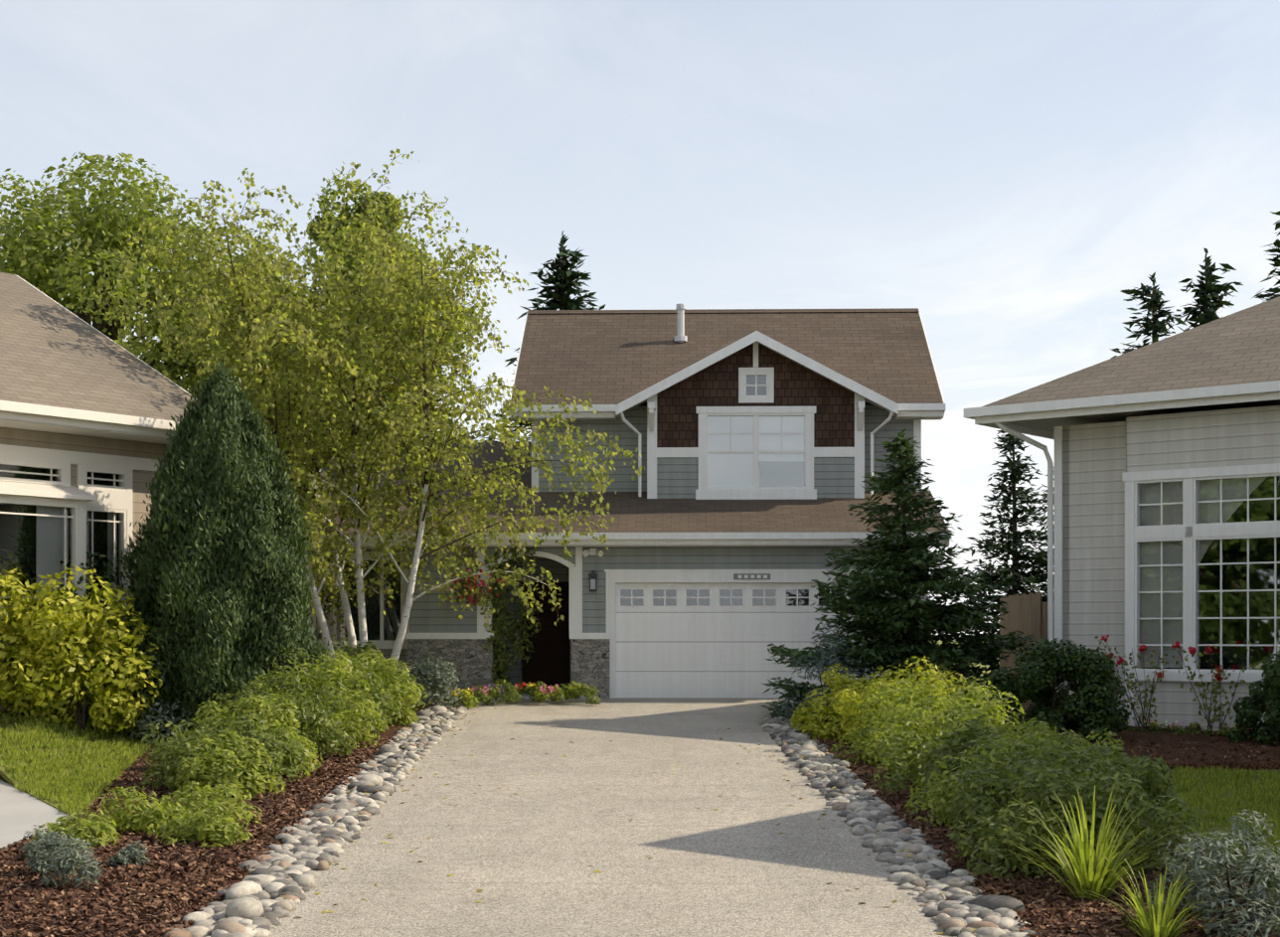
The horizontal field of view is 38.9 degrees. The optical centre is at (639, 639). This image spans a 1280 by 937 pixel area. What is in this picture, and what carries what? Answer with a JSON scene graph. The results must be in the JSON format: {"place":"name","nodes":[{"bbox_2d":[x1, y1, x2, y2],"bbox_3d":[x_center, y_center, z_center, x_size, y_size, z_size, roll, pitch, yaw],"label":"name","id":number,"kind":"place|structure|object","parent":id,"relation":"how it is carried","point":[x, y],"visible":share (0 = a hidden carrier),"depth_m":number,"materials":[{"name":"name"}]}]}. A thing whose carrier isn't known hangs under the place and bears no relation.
{"place":"outdoors","nodes":[
{"label":"outdoors","id":0,"kind":"place"},
{"bbox_2d":[0,779,72,848],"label":"sidewalk","id":1,"kind":"structure","parent":0,"point":[22,813],"depth_m":18.69,"materials":[{"name":"concrete"}]},
{"bbox_2d":[0,709,154,816],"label":"lawn","id":2,"kind":"structure","parent":0,"point":[4,774],"depth_m":22.84,"materials":[{"name":"green plant"}]},
{"bbox_2d":[267,697,957,936],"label":"driveway","id":3,"kind":"structure","parent":0,"point":[554,832],"depth_m":16.69,"materials":[{"name":"beige concrete"}]},
{"bbox_2d":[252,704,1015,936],"bbox_3d":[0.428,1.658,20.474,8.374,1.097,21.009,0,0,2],"label":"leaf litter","id":4,"kind":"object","parent":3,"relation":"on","point":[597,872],"visible":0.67,"depth_m":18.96,"materials":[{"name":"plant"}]},
{"bbox_2d":[0,640,1279,897],"bbox_3d":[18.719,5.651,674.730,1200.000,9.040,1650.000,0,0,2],"label":"ground","id":5,"kind":"structure","parent":0,"point":[1216,828],"depth_m":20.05,"materials":[{"name":"green plant"}]},
{"bbox_2d":[0,426,169,714],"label":"neighbour walls","id":6,"kind":"structure","parent":5,"relation":"on","point":[59,441],"depth_m":25.82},
{"bbox_2d":[0,275,196,621],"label":"trim","id":7,"kind":"structure","parent":6,"relation":"attached to","point":[52,501],"depth_m":25.40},
{"bbox_2d":[0,272,196,421],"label":"neighbour roof","id":8,"kind":"structure","parent":6,"relation":"on","point":[53,353],"depth_m":27.21,"materials":[{"name":"beige tile"}]},
{"bbox_2d":[0,152,315,419],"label":"tree","id":9,"kind":"object","parent":5,"relation":"on","point":[30,256],"depth_m":49.58,"materials":[{"name":"green plant"}]},
{"bbox_2d":[97,356,333,743],"bbox_3d":[-5.944,-1.191,25.718,3.048,5.488,2.950,0,0,2],"label":"thuja","id":10,"kind":"object","parent":5,"relation":"on","point":[219,471],"depth_m":24.99,"materials":[{"name":"green plant"}]},
{"bbox_2d":[0,698,441,936],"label":"mulch bed","id":11,"kind":"object","parent":5,"relation":"on","point":[387,734],"visible":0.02,"depth_m":15.05,"materials":[{"name":"brown wood"}]},
{"bbox_2d":[230,177,480,479],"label":"tree","id":12,"kind":"object","parent":5,"relation":"on","point":[357,208],"depth_m":47.28,"materials":[{"name":"green plant"}]},
{"bbox_2d":[90,148,644,664],"bbox_3d":[-4.564,-3.617,31.097,9.349,9.916,8.663,0,0,2],"label":"birch","id":13,"kind":"object","parent":5,"relation":"on","point":[267,295],"depth_m":30.25,"materials":[{"name":"green plant"}]},
{"bbox_2d":[0,549,969,749],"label":"yellow-green shrubs","id":14,"kind":"object","parent":5,"relation":"on","point":[45,662],"visible":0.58,"depth_m":24.34,"materials":[{"name":"plant"}]},
{"bbox_2d":[480,230,605,442],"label":"conifer","id":15,"kind":"object","parent":5,"relation":"on","point":[558,299],"depth_m":55.84,"materials":[{"name":"green plant"}]},
{"bbox_2d":[31,649,1126,848],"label":"shrubs","id":16,"kind":"object","parent":5,"relation":"on","point":[224,773],"visible":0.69,"depth_m":20.55,"materials":[{"name":"green plant"}]},
{"bbox_2d":[485,683,503,692],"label":"flowers","id":17,"kind":"object","parent":16,"relation":"on","point":[494,687],"visible":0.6,"depth_m":31.73,"materials":[{"name":"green plant"}]},
{"bbox_2d":[300,343,921,698],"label":"house walls","id":18,"kind":"structure","parent":5,"relation":"on","point":[717,385],"depth_m":34.66,"materials":[{"name":"wood"}]},
{"bbox_2d":[307,367,816,648],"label":"house windows","id":19,"kind":"structure","parent":18,"relation":"in","point":[737,445],"depth_m":34.65,"materials":[{"name":"glass"}]},
{"bbox_2d":[301,341,928,701],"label":"house trim","id":20,"kind":"structure","parent":18,"relation":"attached to","point":[469,657],"depth_m":33.01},
{"bbox_2d":[298,308,948,534],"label":"house roof","id":21,"kind":"structure","parent":18,"relation":"on","point":[610,357],"depth_m":36.31,"materials":[{"name":"brown tile"}]},
{"bbox_2d":[309,310,951,548],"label":"roof fascia","id":22,"kind":"structure","parent":21,"relation":"attached to","point":[903,411],"depth_m":33.33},
{"bbox_2d":[582,304,893,591],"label":"downspouts","id":23,"kind":"object","parent":18,"relation":"attached to","point":[681,337],"visible":0.94,"depth_m":34.54,"materials":[{"name":"white metal"}]},
{"bbox_2d":[615,583,880,698],"bbox_3d":[1.960,0.051,33.056,4.820,2.152,0.060,0,0,2],"label":"garage door","id":24,"kind":"structure","parent":18,"relation":"attached to","point":[697,640],"depth_m":33.06,"materials":[{"name":"white metal"}]},
{"bbox_2d":[0,705,1279,936],"bbox_3d":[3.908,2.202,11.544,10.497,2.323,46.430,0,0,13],"label":"mulch bed","id":25,"kind":"object","parent":5,"relation":"on","point":[1146,737],"visible":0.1,"depth_m":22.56,"materials":[{"name":"brown wood"}]},
{"bbox_2d":[974,776,1194,900],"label":"ornamental grass","id":26,"kind":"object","parent":25,"relation":"on","point":[1088,873],"depth_m":13.78,"materials":[{"name":"green plant"}]},
{"bbox_2d":[1100,640,1160,731],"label":"rose canes","id":27,"kind":"object","parent":25,"relation":"on","point":[1144,727],"visible":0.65,"depth_m":26.58,"materials":[{"name":"green plant"}]},
{"bbox_2d":[1072,855,1239,936],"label":"ornamental grass","id":28,"kind":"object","parent":25,"relation":"on","point":[1158,922],"depth_m":12.41,"materials":[{"name":"green plant"}]},
{"bbox_2d":[1176,635,1247,736],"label":"rose canes","id":29,"kind":"object","parent":25,"relation":"on","point":[1208,722],"visible":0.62,"depth_m":25.86,"materials":[{"name":"green plant"}]},
{"bbox_2d":[1,536,1279,745],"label":"shrubs","id":30,"kind":"object","parent":5,"relation":"on","point":[1093,684],"visible":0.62,"depth_m":25.00,"materials":[{"name":"green plant"}]},
{"bbox_2d":[8,543,1279,936],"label":"shrub","id":31,"kind":"object","parent":5,"relation":"on","point":[1211,863],"depth_m":13.00,"materials":[{"name":"green plant"}]},
{"bbox_2d":[138,546,1279,879],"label":"shrub leaves","id":32,"kind":"object","parent":5,"relation":"on","point":[1140,783],"visible":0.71,"depth_m":18.93,"materials":[{"name":"green plant"}]},
{"bbox_2d":[427,683,1236,731],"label":"flowers","id":33,"kind":"object","parent":32,"relation":"on","point":[584,684],"visible":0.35,"depth_m":30.74,"materials":[{"name":"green plant"}]},
{"bbox_2d":[460,569,1252,729],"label":"flowers","id":34,"kind":"object","parent":32,"relation":"on","point":[558,687],"visible":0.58,"depth_m":31.34,"materials":[{"name":"green leaf"},{"name":"pink petal"}]},
{"bbox_2d":[771,623,874,724],"bbox_3d":[2.777,0.568,27.600,1.563,1.619,1.307,0,0,2],"label":"blue spruce shrub","id":35,"kind":"object","parent":5,"relation":"on","point":[822,667],"visible":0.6,"depth_m":27.56,"materials":[{"name":"plant"}]},
{"bbox_2d":[448,560,1223,729],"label":"flowers","id":36,"kind":"object","parent":5,"relation":"on","point":[1192,650],"depth_m":26.98,"materials":[{"name":"red plant"}]},
{"bbox_2d":[761,427,1056,725],"bbox_3d":[4.242,-0.846,28.943,4.728,5.068,4.670,0,0,2],"label":"fir","id":37,"kind":"object","parent":5,"relation":"on","point":[919,628],"depth_m":28.41,"materials":[{"name":"green plant"}]},
{"bbox_2d":[941,430,1054,682],"bbox_3d":[7.818,-1.417,37.205,3.927,6.324,3.903,0,0,2],"label":"conifer","id":38,"kind":"object","parent":5,"relation":"on","point":[1006,569],"depth_m":37.11,"materials":[{"name":"green plant"}]},
{"bbox_2d":[999,591,1054,711],"bbox_3d":[8.284,0.331,30.678,3.800,2.200,3.430,0,0,2],"label":"fence","id":39,"kind":"object","parent":5,"relation":"on","point":[1028,616],"visible":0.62,"depth_m":30.73,"materials":[{"name":"brown wood"}]},
{"bbox_2d":[1021,467,1054,602],"bbox_3d":[9.014,-1.114,38.688,3.054,5.728,3.558,0,0,2],"label":"conifer","id":40,"kind":"object","parent":5,"relation":"on","point":[1042,518],"depth_m":38.76,"materials":[{"name":"green plant"}]},
{"bbox_2d":[1110,272,1187,358],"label":"conifer","id":41,"kind":"object","parent":5,"relation":"on","point":[1149,327],"depth_m":45.53,"materials":[{"name":"green plant"}]},
{"bbox_2d":[1172,247,1243,331],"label":"conifer","id":42,"kind":"object","parent":5,"relation":"on","point":[1200,316],"depth_m":46.43,"materials":[{"name":"green plant"}]},
{"bbox_2d":[1250,210,1279,301],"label":"conifer","id":43,"kind":"object","parent":5,"relation":"on","point":[1275,259],"depth_m":44.59,"materials":[{"name":"green plant"}]},
{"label":"pebble border bed","id":44,"kind":"object","parent":5,"relation":"on","visible":0},
{"bbox_2d":[162,797,381,936],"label":"pebbles","id":45,"kind":"object","parent":44,"relation":"on","point":[299,841],"visible":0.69,"depth_m":15.13,"materials":[{"name":"grey stone"}]},
{"bbox_2d":[211,699,454,936],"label":"cobbles","id":46,"kind":"object","parent":44,"relation":"on","point":[240,905],"visible":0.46,"depth_m":15.37,"materials":[{"name":"grey stone"}]},
{"bbox_2d":[320,702,467,806],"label":"pebbles","id":47,"kind":"object","parent":44,"relation":"on","point":[406,757],"visible":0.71,"depth_m":23.16,"materials":[{"name":"grey stone"}]},
{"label":"pebble border bed","id":48,"kind":"object","parent":5,"relation":"on","visible":0},
{"bbox_2d":[759,714,886,805],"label":"pebbles","id":49,"kind":"object","parent":48,"relation":"on","point":[806,764],"visible":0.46,"depth_m":21.85,"materials":[{"name":"grey stone"}]},
{"bbox_2d":[761,716,1024,935],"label":"cobbles","id":50,"kind":"object","parent":48,"relation":"on","point":[1004,905],"visible":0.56,"depth_m":16.02,"materials":[{"name":"grey stone"}]},
{"bbox_2d":[831,801,1037,936],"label":"pebbles","id":51,"kind":"object","parent":48,"relation":"on","point":[949,912],"visible":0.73,"depth_m":14.70,"materials":[{"name":"grey stone"}]},
{"bbox_2d":[0,0,1279,640],"label":"sky","id":52,"kind":"structure","parent":0,"point":[1000,172],"materials":[{"name":"blue"}]},
{"bbox_2d":[1062,405,1279,731],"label":"neighbour walls","id":53,"kind":"structure","parent":0,"point":[1098,459],"depth_m":28.10,"materials":[{"name":"beige wood"}]},
{"bbox_2d":[963,380,1279,726],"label":"trim","id":54,"kind":"structure","parent":53,"relation":"attached to","point":[1191,532],"depth_m":26.84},
{"bbox_2d":[983,296,1279,432],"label":"neighbour roof","id":55,"kind":"structure","parent":53,"relation":"on","point":[1240,347],"depth_m":27.81,"materials":[{"name":"brown tile"}]},
{"bbox_2d":[1141,477,1266,667],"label":"neighbour curtains","id":56,"kind":"object","parent":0,"point":[1175,574],"depth_m":27.17,"materials":[{"name":"white fabric"}]}
]}

